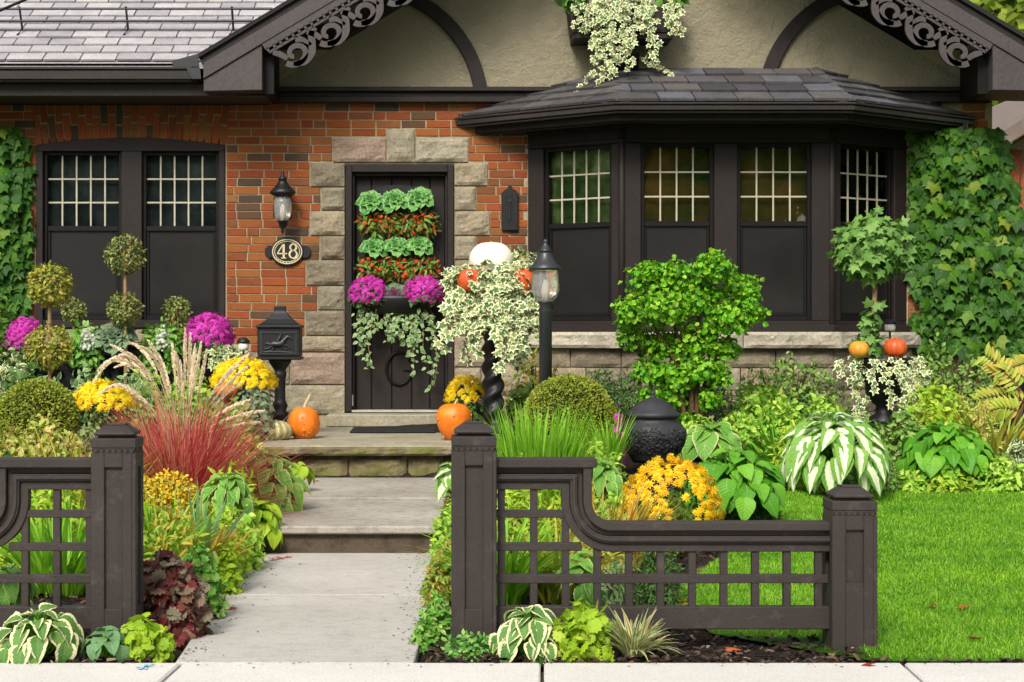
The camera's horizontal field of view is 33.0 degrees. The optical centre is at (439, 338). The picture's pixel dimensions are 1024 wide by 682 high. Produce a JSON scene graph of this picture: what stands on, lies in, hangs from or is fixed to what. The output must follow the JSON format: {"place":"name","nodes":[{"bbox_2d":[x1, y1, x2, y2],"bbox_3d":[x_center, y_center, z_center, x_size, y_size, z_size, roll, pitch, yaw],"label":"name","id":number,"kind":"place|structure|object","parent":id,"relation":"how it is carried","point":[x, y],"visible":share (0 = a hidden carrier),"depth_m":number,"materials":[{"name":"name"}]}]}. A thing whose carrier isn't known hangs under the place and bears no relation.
{"place":"outdoors","nodes":[
{"label":"outdoors","id":0,"kind":"place"},
{"bbox_2d":[176,553,431,666],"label":"garden path","id":1,"kind":"structure","parent":0,"point":[313,607],"depth_m":6.84,"materials":[{"name":"concrete"}]},
{"bbox_2d":[0,663,1023,681],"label":"sidewalk","id":2,"kind":"structure","parent":0,"point":[527,672],"depth_m":5.63,"materials":[{"name":"concrete"}]},
{"bbox_2d":[9,419,1023,666],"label":"garden soil","id":3,"kind":"structure","parent":0,"point":[631,467],"depth_m":6.28,"materials":[{"name":"brown soil"}]},
{"bbox_2d":[0,377,80,453],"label":"boxwood","id":4,"kind":"object","parent":3,"relation":"on","point":[26,399],"visible":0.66,"depth_m":10.25,"materials":[{"name":"green plant"}]},
{"bbox_2d":[0,602,83,663],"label":"hosta","id":5,"kind":"object","parent":3,"relation":"on","point":[34,639],"visible":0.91,"depth_m":5.84,"materials":[{"name":"green plant"}]},
{"bbox_2d":[0,490,85,573],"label":"euonymus","id":6,"kind":"object","parent":3,"relation":"on","point":[68,496],"visible":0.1,"depth_m":7.54,"materials":[{"name":"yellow plant"}]},
{"bbox_2d":[0,411,90,524],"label":"spirea","id":7,"kind":"object","parent":3,"relation":"on","point":[13,440],"visible":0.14,"depth_m":8.78,"materials":[{"name":"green plant"}]},
{"bbox_2d":[22,260,74,380],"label":"topiary","id":8,"kind":"object","parent":3,"relation":"on","point":[50,295],"visible":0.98,"depth_m":12.34,"materials":[{"name":"green plant"}]},
{"bbox_2d":[0,423,142,636],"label":"garden fence","id":9,"kind":"object","parent":3,"relation":"on","point":[107,475],"visible":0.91,"depth_m":6.06,"materials":[{"name":"brown paint"}]},
{"bbox_2d":[0,490,180,596],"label":"daylily","id":10,"kind":"object","parent":3,"relation":"on","point":[73,562],"visible":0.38,"depth_m":7.08,"materials":[{"name":"green plant"}]},
{"bbox_2d":[69,378,139,427],"bbox_3d":[-2.082,0.407,10.589,0.415,0.341,0.405,0,0,36],"label":"chrysanthemum","id":11,"kind":"object","parent":3,"relation":"on","point":[93,399],"visible":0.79,"depth_m":10.49,"materials":[{"name":"yellow plant"}]},
{"bbox_2d":[80,625,130,662],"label":"hosta plant","id":12,"kind":"object","parent":3,"relation":"on","point":[111,643],"visible":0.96,"depth_m":5.86,"materials":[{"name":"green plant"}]},
{"bbox_2d":[103,232,146,381],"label":"topiary","id":13,"kind":"object","parent":3,"relation":"on","point":[124,265],"visible":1,"depth_m":13.35,"materials":[{"name":"green plant"}]},
{"bbox_2d":[112,612,177,662],"bbox_3d":[-1.018,1.040,5.949,0.224,0.194,0.225,0,0,0],"label":"heuchera","id":14,"kind":"object","parent":3,"relation":"on","point":[142,640],"visible":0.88,"depth_m":5.90,"materials":[{"name":"green plant"}]},
{"bbox_2d":[75,486,241,558],"bbox_3d":[-1.188,0.844,7.451,0.790,0.424,0.841,0,0,0],"label":"daylily","id":15,"kind":"object","parent":3,"relation":"on","point":[173,531],"visible":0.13,"depth_m":7.35,"materials":[{"name":"green plant"}]},
{"bbox_2d":[143,468,200,522],"bbox_3d":[-1.265,0.845,8.011,0.301,0.493,0.288,0,0,-45],"label":"goldenrod","id":16,"kind":"object","parent":3,"relation":"on","point":[168,490],"visible":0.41,"depth_m":7.97,"materials":[{"name":"yellow plant"}]},
{"bbox_2d":[114,378,237,449],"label":"loose shrub","id":17,"kind":"object","parent":3,"relation":"on","point":[175,392],"visible":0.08,"depth_m":11.15,"materials":[{"name":"red plant"}]},
{"bbox_2d":[143,502,210,565],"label":"shrub","id":18,"kind":"object","parent":3,"relation":"on","point":[182,551],"visible":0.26,"depth_m":6.97,"materials":[{"name":"yellow plant"}]},
{"bbox_2d":[143,549,214,649],"bbox_3d":[-0.994,0.979,6.347,0.336,0.414,0.318,0,0,43],"label":"heuchera","id":19,"kind":"object","parent":3,"relation":"on","point":[175,593],"visible":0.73,"depth_m":6.27,"materials":[{"name":"red plant"}]},
{"bbox_2d":[70,327,329,525],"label":"fountain grass","id":20,"kind":"object","parent":3,"relation":"on","point":[198,455],"depth_m":9.18,"materials":[{"name":"plant"}]},
{"bbox_2d":[182,543,230,621],"bbox_3d":[-0.943,1.001,6.746,0.276,0.410,0.255,0,0,0],"label":"parsley mound","id":21,"kind":"object","parent":3,"relation":"on","point":[205,566],"visible":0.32,"depth_m":6.72,"materials":[{"name":"green plant"}]},
{"bbox_2d":[199,472,253,520],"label":"hosta","id":22,"kind":"object","parent":3,"relation":"on","point":[236,487],"visible":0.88,"depth_m":8.54,"materials":[{"name":"green plant"}]},
{"bbox_2d":[207,500,252,578],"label":"shrub","id":23,"kind":"object","parent":3,"relation":"on","point":[242,555],"visible":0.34,"depth_m":7.88,"materials":[{"name":"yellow plant"}]},
{"bbox_2d":[215,540,247,594],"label":"lime creeper","id":24,"kind":"object","parent":3,"relation":"on","point":[229,574],"visible":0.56,"depth_m":7.38,"materials":[{"name":"green plant"}]},
{"bbox_2d":[209,356,278,425],"bbox_3d":[-1.423,0.384,12.494,0.514,0.547,0.466,0,0,0],"label":"chrysanthemum","id":25,"kind":"object","parent":3,"relation":"on","point":[258,367],"visible":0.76,"depth_m":12.38,"materials":[{"name":"yellow plant"}]},
{"bbox_2d":[241,499,282,549],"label":"hosta","id":26,"kind":"object","parent":3,"relation":"on","point":[272,534],"visible":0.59,"depth_m":8.69,"materials":[{"name":"green plant"}]},
{"bbox_2d":[235,450,311,512],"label":"hosta","id":27,"kind":"object","parent":3,"relation":"on","point":[300,484],"visible":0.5,"depth_m":9.48,"materials":[{"name":"green plant"}]},
{"bbox_2d":[255,413,451,477],"bbox_3d":[-0.520,0.905,13.034,1.800,0.570,2.932,0,0,0],"label":"porch","id":28,"kind":"object","parent":3,"relation":"on","point":[336,447],"visible":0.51,"depth_m":11.67,"materials":[{"name":"stone"}]},
{"bbox_2d":[256,306,303,435],"bbox_3d":[-1.197,0.237,12.906,0.336,0.967,0.309,0,0,0],"label":"mailbox","id":29,"kind":"object","parent":28,"relation":"on","point":[279,338],"visible":0.88,"depth_m":12.78,"materials":[{"name":"black metal"}]},
{"bbox_2d":[288,393,319,438],"bbox_3d":[-0.980,0.562,12.458,0.236,0.336,0.235,0,0,0],"label":"pumpkin","id":30,"kind":"object","parent":28,"relation":"on","point":[305,423],"visible":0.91,"depth_m":12.38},
{"bbox_2d":[435,399,471,439],"bbox_3d":[0.098,0.578,12.247,0.265,0.307,0.257,0,0,0],"label":"pumpkin","id":31,"kind":"object","parent":28,"relation":"on","point":[450,417],"visible":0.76,"depth_m":12.16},
{"bbox_2d":[443,374,484,420],"bbox_3d":[0.204,0.512,12.751,0.374,0.507,0.333,0,0,0],"label":"chrysanthemum","id":32,"kind":"object","parent":28,"relation":"on","point":[474,390],"visible":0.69,"depth_m":12.66,"materials":[{"name":"yellow plant"}]},
{"bbox_2d":[263,478,448,552],"bbox_3d":[-0.393,1.064,10.217,1.065,0.252,2.965,0,0,0],"label":"garden step","id":33,"kind":"object","parent":3,"relation":"on","point":[371,515],"visible":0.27,"depth_m":9.16,"materials":[{"name":"concrete"}]},
{"bbox_2d":[408,590,450,654],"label":"edging plant","id":34,"kind":"object","parent":3,"relation":"on","point":[433,628],"visible":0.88,"depth_m":6.21,"materials":[{"name":"green plant"}]},
{"bbox_2d":[418,539,450,609],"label":"edging plant","id":35,"kind":"object","parent":3,"relation":"on","point":[435,573],"visible":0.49,"depth_m":7.03,"materials":[{"name":"green plant"}]},
{"bbox_2d":[440,629,493,661],"bbox_3d":[0.116,1.060,5.945,0.231,0.126,0.114,0,0,0],"label":"sedum","id":36,"kind":"object","parent":3,"relation":"on","point":[474,644],"visible":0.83,"depth_m":5.93,"materials":[{"name":"green plant"}]},
{"bbox_2d":[475,327,507,440],"bbox_3d":[0.384,0.246,12.500,0.478,1.289,0.478,0,0,0],"label":"twisted pedestal","id":37,"kind":"object","parent":3,"relation":"on","point":[493,385],"visible":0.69,"depth_m":12.44,"materials":[{"name":"black metal"}]},
{"bbox_2d":[432,245,539,374],"bbox_3d":[0.353,-0.212,12.339,0.754,0.943,0.631,0,0,32],"label":"ivy","id":38,"kind":"object","parent":37,"relation":"on","point":[500,306],"visible":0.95,"depth_m":12.21,"materials":[{"name":"green plant"}]},
{"bbox_2d":[469,241,512,275],"bbox_3d":[0.367,-0.569,12.399,0.317,0.261,0.320,0,0,0],"label":"pumpkin","id":39,"kind":"object","parent":37,"relation":"on","point":[496,253],"visible":0.72,"depth_m":12.28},
{"bbox_2d":[392,500,601,604],"bbox_3d":[0.260,0.859,6.991,0.878,0.463,0.875,0,0,40],"label":"daylily","id":40,"kind":"object","parent":3,"relation":"on","point":[516,593],"visible":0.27,"depth_m":6.91,"materials":[{"name":"green plant"}]},
{"bbox_2d":[0,0,1023,425],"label":"brick house","id":41,"kind":"structure","parent":3,"relation":"on","point":[762,138],"depth_m":14.37,"materials":[{"name":"brick"}]},
{"bbox_2d":[0,124,37,373],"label":"creeper","id":42,"kind":"object","parent":41,"relation":"attached to","point":[17,182],"visible":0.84,"depth_m":14.29,"materials":[{"name":"green plant"}]},
{"bbox_2d":[44,152,120,319],"bbox_3d":[-2.986,-0.862,14.482,0.695,1.407,0.105,0,0,0],"label":"window","id":43,"kind":"structure","parent":41,"relation":"in","point":[82,190],"depth_m":14.46,"materials":[{"name":"black glass"}]},
{"bbox_2d":[23,345,228,391],"bbox_3d":[-2.466,0.157,13.776,1.650,0.548,0.551,0,0,0],"label":"window trough","id":44,"kind":"object","parent":41,"relation":"attached to","point":[111,373],"depth_m":13.61,"materials":[{"name":"metal"}]},
{"bbox_2d":[2,316,45,361],"bbox_3d":[-3.175,0.002,13.202,0.334,0.359,0.309,0,0,0],"label":"chrysanthemum","id":45,"kind":"object","parent":44,"relation":"in","point":[18,331],"visible":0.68,"depth_m":13.11,"materials":[{"name":"purple plant"}]},
{"bbox_2d":[63,320,108,374],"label":"trough foliage","id":46,"kind":"object","parent":44,"relation":"in","point":[76,337],"visible":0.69,"depth_m":13.51,"materials":[{"name":"green plant"}]},
{"bbox_2d":[94,322,138,355],"bbox_3d":[-2.526,-0.003,13.461,0.366,0.279,0.300,0,0,0],"label":"ornamental kale","id":47,"kind":"object","parent":44,"relation":"in","point":[106,335],"visible":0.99,"depth_m":13.38,"materials":[{"name":"green plant"}]},
{"bbox_2d":[135,317,188,374],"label":"trough foliage","id":48,"kind":"object","parent":44,"relation":"in","point":[149,335],"visible":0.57,"depth_m":13.50,"materials":[{"name":"green plant"}]},
{"bbox_2d":[182,311,235,362],"bbox_3d":[-1.780,-0.011,13.299,0.426,0.408,0.390,0,0,0],"label":"chrysanthemum","id":49,"kind":"object","parent":44,"relation":"in","point":[208,332],"visible":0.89,"depth_m":13.19,"materials":[{"name":"purple plant"}]},
{"bbox_2d":[36,138,224,327],"bbox_3d":[-2.584,-0.885,14.454,1.578,1.586,0.132,0,0,0],"label":"window frame","id":50,"kind":"structure","parent":41,"relation":"in","point":[131,149],"depth_m":14.39,"materials":[{"name":"black wood"}]},
{"bbox_2d":[143,152,218,319],"bbox_3d":[-2.166,-0.862,14.482,0.683,1.407,0.105,0,0,0],"label":"window","id":51,"kind":"structure","parent":41,"relation":"in","point":[181,189],"depth_m":14.46,"materials":[{"name":"black glass"}]},
{"bbox_2d":[270,170,295,233],"bbox_3d":[-1.298,-1.129,14.266,0.217,0.522,0.267,0,0,0],"label":"wall lantern","id":52,"kind":"object","parent":41,"relation":"attached to","point":[282,191],"depth_m":14.19,"materials":[{"name":"black metal"}]},
{"bbox_2d":[265,238,310,265],"bbox_3d":[-1.269,-0.726,14.380,0.384,0.234,0.032,0,0,0],"label":"house number plaque","id":53,"kind":"object","parent":41,"relation":"attached to","point":[287,251],"visible":1,"depth_m":14.37,"materials":[{"name":"black metal"}]},
{"bbox_2d":[362,185,432,313],"bbox_3d":[-0.352,-0.748,14.351,0.620,1.076,0.277,0,0,0],"label":"door planter","id":54,"kind":"object","parent":41,"relation":"attached to","point":[401,303],"visible":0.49,"depth_m":14.38,"materials":[{"name":"black metal"}]},
{"bbox_2d":[346,274,386,308],"bbox_3d":[-0.597,-0.385,14.303,0.361,0.306,0.334,0,0,0],"label":"chrysanthemum","id":55,"kind":"object","parent":54,"relation":"in","point":[373,293],"visible":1,"depth_m":14.21,"materials":[{"name":"purple plant"}]},
{"bbox_2d":[353,252,440,286],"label":"red herb","id":56,"kind":"object","parent":54,"relation":"in","point":[396,271],"visible":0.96,"depth_m":14.32,"materials":[{"name":"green plant"}]},
{"bbox_2d":[354,208,440,239],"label":"red herb","id":57,"kind":"object","parent":54,"relation":"in","point":[385,228],"visible":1,"depth_m":14.32,"materials":[{"name":"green plant"}]},
{"bbox_2d":[351,306,444,391],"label":"trailing vine","id":58,"kind":"object","parent":54,"relation":"in","point":[411,339],"visible":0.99,"depth_m":14.27,"materials":[{"name":"green plant"}]},
{"bbox_2d":[401,275,445,308],"bbox_3d":[-0.134,-0.393,14.312,0.387,0.289,0.361,0,0,0],"label":"chrysanthemum","id":59,"kind":"object","parent":54,"relation":"in","point":[426,286],"visible":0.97,"depth_m":14.20,"materials":[{"name":"purple plant"}]},
{"bbox_2d":[352,177,444,408],"bbox_3d":[-0.341,-0.384,14.465,0.783,1.970,0.190,0,0,0],"label":"door","id":60,"kind":"structure","parent":41,"relation":"in","point":[390,385],"depth_m":14.50,"materials":[{"name":"wood"}]},
{"bbox_2d":[545,144,611,320],"bbox_3d":[1.167,-0.862,14.208,0.676,1.433,0.105,0,0,34],"label":"window","id":61,"kind":"structure","parent":41,"relation":"in","point":[577,179],"depth_m":14.21,"materials":[{"name":"black glass"}]},
{"bbox_2d":[566,7,674,71],"bbox_3d":[1.490,-2.434,14.228,0.872,0.553,0.336,0,0,0],"label":"window box","id":62,"kind":"object","parent":41,"relation":"attached to","point":[577,37],"visible":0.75,"depth_m":14.08,"materials":[{"name":"black metal"}]},
{"bbox_2d":[570,0,686,86],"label":"ivy","id":63,"kind":"object","parent":62,"relation":"in","point":[643,13],"visible":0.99,"depth_m":14.00,"materials":[{"name":"green plant"}]},
{"bbox_2d":[641,143,712,320],"bbox_3d":[1.916,-0.862,13.989,0.629,1.433,0.105,0,0,0],"label":"window","id":64,"kind":"structure","parent":41,"relation":"in","point":[677,178],"depth_m":13.97,"materials":[{"name":"black glass"}]},
{"bbox_2d":[737,143,810,320],"bbox_3d":[2.697,-0.862,13.989,0.639,1.433,0.105,0,0,0],"label":"window","id":65,"kind":"structure","parent":41,"relation":"in","point":[774,179],"depth_m":13.97,"materials":[{"name":"black glass"}]},
{"bbox_2d":[840,144,891,320],"bbox_3d":[3.479,-0.861,14.185,0.636,1.433,0.050,0,0,-34],"label":"window","id":66,"kind":"structure","parent":41,"relation":"in","point":[865,172],"depth_m":14.20,"materials":[{"name":"black glass"}]},
{"bbox_2d":[904,126,1023,423],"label":"creeper","id":67,"kind":"object","parent":41,"relation":"attached to","point":[955,163],"visible":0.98,"depth_m":14.24,"materials":[{"name":"green plant"}]},
{"bbox_2d":[5,462,1023,667],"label":"bark chips","id":68,"kind":"object","parent":3,"relation":"on","point":[784,646],"visible":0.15,"depth_m":5.92,"materials":[{"name":"brown wood"}]},
{"bbox_2d":[488,604,558,668],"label":"hosta","id":69,"kind":"object","parent":3,"relation":"on","point":[528,633],"visible":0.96,"depth_m":5.86,"materials":[{"name":"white plant"}]},
{"bbox_2d":[468,400,606,509],"bbox_3d":[0.542,0.656,9.575,0.781,0.644,0.782,0,0,0],"label":"grass clump","id":70,"kind":"object","parent":3,"relation":"on","point":[558,443],"visible":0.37,"depth_m":9.44,"materials":[{"name":"green plant"}]},
{"bbox_2d":[528,239,561,388],"bbox_3d":[0.703,0.212,11.500,0.227,1.757,0.227,0,0,0],"label":"lamp post","id":71,"kind":"object","parent":3,"relation":"on","point":[545,267],"visible":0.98,"depth_m":11.46,"materials":[{"name":"grey metal"}]},
{"bbox_2d":[497,450,598,541],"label":"shrub","id":72,"kind":"object","parent":3,"relation":"on","point":[517,505],"visible":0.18,"depth_m":8.72,"materials":[{"name":"green plant"}]},
{"bbox_2d":[522,373,616,456],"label":"boxwood","id":73,"kind":"object","parent":3,"relation":"on","point":[581,393],"visible":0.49,"depth_m":11.02,"materials":[{"name":"green plant"}]},
{"bbox_2d":[505,505,648,604],"bbox_3d":[0.479,0.894,7.066,0.774,0.388,0.789,0,0,0],"label":"daylily","id":74,"kind":"object","parent":3,"relation":"on","point":[548,592],"visible":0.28,"depth_m":7.03,"materials":[{"name":"green plant"}]},
{"bbox_2d":[547,595,614,662],"bbox_3d":[0.480,1.016,5.914,0.245,0.267,0.270,0,0,0],"label":"heuchera","id":75,"kind":"object","parent":3,"relation":"on","point":[578,633],"visible":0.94,"depth_m":5.86,"materials":[{"name":"green plant"}]},
{"bbox_2d":[556,548,606,604],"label":"hosta","id":76,"kind":"object","parent":3,"relation":"on","point":[584,566],"visible":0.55,"depth_m":6.76,"materials":[{"name":"green plant"}]},
{"bbox_2d":[524,477,689,572],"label":"ornamental grass","id":77,"kind":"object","parent":3,"relation":"on","point":[644,513],"depth_m":7.93,"materials":[{"name":"plant"}]},
{"bbox_2d":[572,409,642,466],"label":"daylily","id":78,"kind":"object","parent":3,"relation":"on","point":[611,441],"visible":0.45,"depth_m":10.52,"materials":[{"name":"green plant"}]},
{"bbox_2d":[570,363,646,435],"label":"yew hedge","id":79,"kind":"object","parent":3,"relation":"on","point":[615,395],"visible":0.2,"depth_m":12.96,"materials":[{"name":"green plant"}]},
{"bbox_2d":[592,458,630,501],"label":"hosta","id":80,"kind":"object","parent":3,"relation":"on","point":[608,479],"visible":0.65,"depth_m":9.60,"materials":[{"name":"green plant"}]},
{"bbox_2d":[602,605,682,659],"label":"striped grass","id":81,"kind":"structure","parent":3,"relation":"on","point":[629,639],"depth_m":5.90,"materials":[{"name":"green plant"}]},
{"bbox_2d":[621,390,686,463],"bbox_3d":[1.346,0.553,10.896,0.425,0.455,0.418,0,0,0],"label":"lidded urn","id":82,"kind":"object","parent":3,"relation":"on","point":[662,432],"visible":0.83,"depth_m":10.76,"materials":[{"name":"black metal"}]},
{"bbox_2d":[633,552,687,604],"bbox_3d":[0.884,0.990,6.997,0.266,0.353,0.260,0,0,0],"label":"dwarf conifer","id":83,"kind":"object","parent":3,"relation":"on","point":[670,596],"visible":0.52,"depth_m":6.97,"materials":[{"name":"green plant"}]},
{"bbox_2d":[451,421,876,651],"bbox_3d":[0.784,0.751,6.105,1.488,0.918,0.158,0,0,0],"label":"garden fence","id":84,"kind":"object","parent":3,"relation":"on","point":[839,540],"visible":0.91,"depth_m":6.07,"materials":[{"name":"brown paint"}]},
{"bbox_2d":[617,453,726,519],"bbox_3d":[1.130,0.785,8.487,0.505,0.450,0.465,0,0,33],"label":"chrysanthemum","id":85,"kind":"object","parent":3,"relation":"on","point":[694,473],"visible":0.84,"depth_m":8.39,"materials":[{"name":"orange plant"}]},
{"bbox_2d":[610,247,770,425],"bbox_3d":[1.734,0.175,12.007,1.128,1.618,0.654,0,0,0],"label":"curly shrub","id":86,"kind":"object","parent":3,"relation":"on","point":[679,375],"visible":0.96,"depth_m":11.94,"materials":[{"name":"green plant"}]},
{"bbox_2d":[679,419,744,461],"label":"hosta","id":87,"kind":"object","parent":3,"relation":"on","point":[702,443],"visible":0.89,"depth_m":11.46,"materials":[{"name":"green plant"}]},
{"bbox_2d":[678,411,771,461],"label":"shrub","id":88,"kind":"object","parent":3,"relation":"on","point":[739,425],"visible":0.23,"depth_m":11.62,"materials":[{"name":"green plant"}]},
{"bbox_2d":[679,448,785,519],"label":"hosta","id":89,"kind":"object","parent":3,"relation":"on","point":[740,495],"visible":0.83,"depth_m":9.03,"materials":[{"name":"green plant"}]},
{"bbox_2d":[725,380,793,436],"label":"shrub","id":90,"kind":"object","parent":3,"relation":"on","point":[747,406],"visible":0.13,"depth_m":12.34,"materials":[{"name":"green plant"}]},
{"bbox_2d":[729,351,851,422],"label":"loose shrub","id":91,"kind":"object","parent":3,"relation":"on","point":[799,389],"visible":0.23,"depth_m":12.85,"materials":[{"name":"green plant"}]},
{"bbox_2d":[749,393,848,473],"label":"shrub","id":92,"kind":"object","parent":3,"relation":"on","point":[779,417],"visible":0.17,"depth_m":12.05,"materials":[{"name":"green plant"}]},
{"bbox_2d":[778,410,896,495],"bbox_3d":[2.488,0.718,10.805,0.731,0.541,0.771,0,0,0],"label":"hosta","id":93,"kind":"object","parent":3,"relation":"on","point":[815,460],"visible":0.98,"depth_m":10.57,"materials":[{"name":"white plant"}]},
{"bbox_2d":[861,357,912,439],"bbox_3d":[3.217,0.562,12.500,0.420,0.856,0.420,0,0,0],"label":"garden urn","id":94,"kind":"object","parent":3,"relation":"on","point":[882,414],"visible":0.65,"depth_m":12.39,"materials":[{"name":"black metal"}]},
{"bbox_2d":[826,205,916,357],"bbox_3d":[3.132,-0.400,12.502,0.577,1.145,0.604,0,0,-30],"label":"ivy standard","id":95,"kind":"object","parent":94,"relation":"on","point":[870,249],"visible":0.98,"depth_m":12.40,"materials":[{"name":"green plant"}]},
{"bbox_2d":[832,355,932,424],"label":"ivy","id":96,"kind":"object","parent":94,"relation":"attached to","point":[903,372],"visible":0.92,"depth_m":12.32,"materials":[{"name":"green plant"}]},
{"bbox_2d":[858,404,927,475],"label":"shrub","id":97,"kind":"object","parent":3,"relation":"on","point":[893,444],"visible":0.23,"depth_m":11.93,"materials":[{"name":"green plant"}]},
{"bbox_2d":[894,379,977,435],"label":"shrub","id":98,"kind":"object","parent":3,"relation":"on","point":[925,403],"visible":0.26,"depth_m":12.10,"materials":[{"name":"green plant"}]},
{"bbox_2d":[895,421,994,487],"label":"hosta","id":99,"kind":"object","parent":3,"relation":"on","point":[925,452],"visible":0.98,"depth_m":11.22,"materials":[{"name":"green plant"}]},
{"bbox_2d":[911,332,1002,453],"bbox_3d":[3.881,0.468,12.997,0.738,1.043,0.501,0,0,0],"label":"loose shrub","id":100,"kind":"object","parent":3,"relation":"on","point":[957,379],"visible":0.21,"depth_m":12.95,"materials":[{"name":"green plant"}]},
{"bbox_2d":[918,403,1023,465],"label":"daylily","id":101,"kind":"object","parent":3,"relation":"on","point":[996,441],"visible":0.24,"depth_m":11.83,"materials":[{"name":"green plant"}]},
{"bbox_2d":[963,452,1023,494],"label":"groundcover","id":102,"kind":"object","parent":3,"relation":"on","point":[1005,477],"visible":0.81,"depth_m":11.14,"materials":[{"name":"green plant"}]},
{"bbox_2d":[969,342,1023,433],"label":"sumac","id":103,"kind":"object","parent":3,"relation":"on","point":[1014,375],"visible":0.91,"depth_m":12.30,"materials":[{"name":"yellow plant"}]},
{"bbox_2d":[676,487,1023,660],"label":"lawn","id":104,"kind":"structure","parent":0,"point":[782,638],"depth_m":7.32,"materials":[{"name":"green plant"}]},
{"bbox_3d":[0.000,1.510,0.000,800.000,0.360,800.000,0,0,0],"label":"ground","id":105,"kind":"structure","parent":0,"visible":0},
{"bbox_2d":[970,0,1023,143],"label":"street tree","id":106,"kind":"object","parent":105,"relation":"on","point":[1011,12],"visible":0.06,"depth_m":35.23,"materials":[{"name":"green plant"}]},
{"bbox_2d":[992,101,1023,425],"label":"neighbour house","id":107,"kind":"structure","parent":105,"relation":"on","point":[1007,117],"depth_m":19.02,"materials":[{"name":"brick"}]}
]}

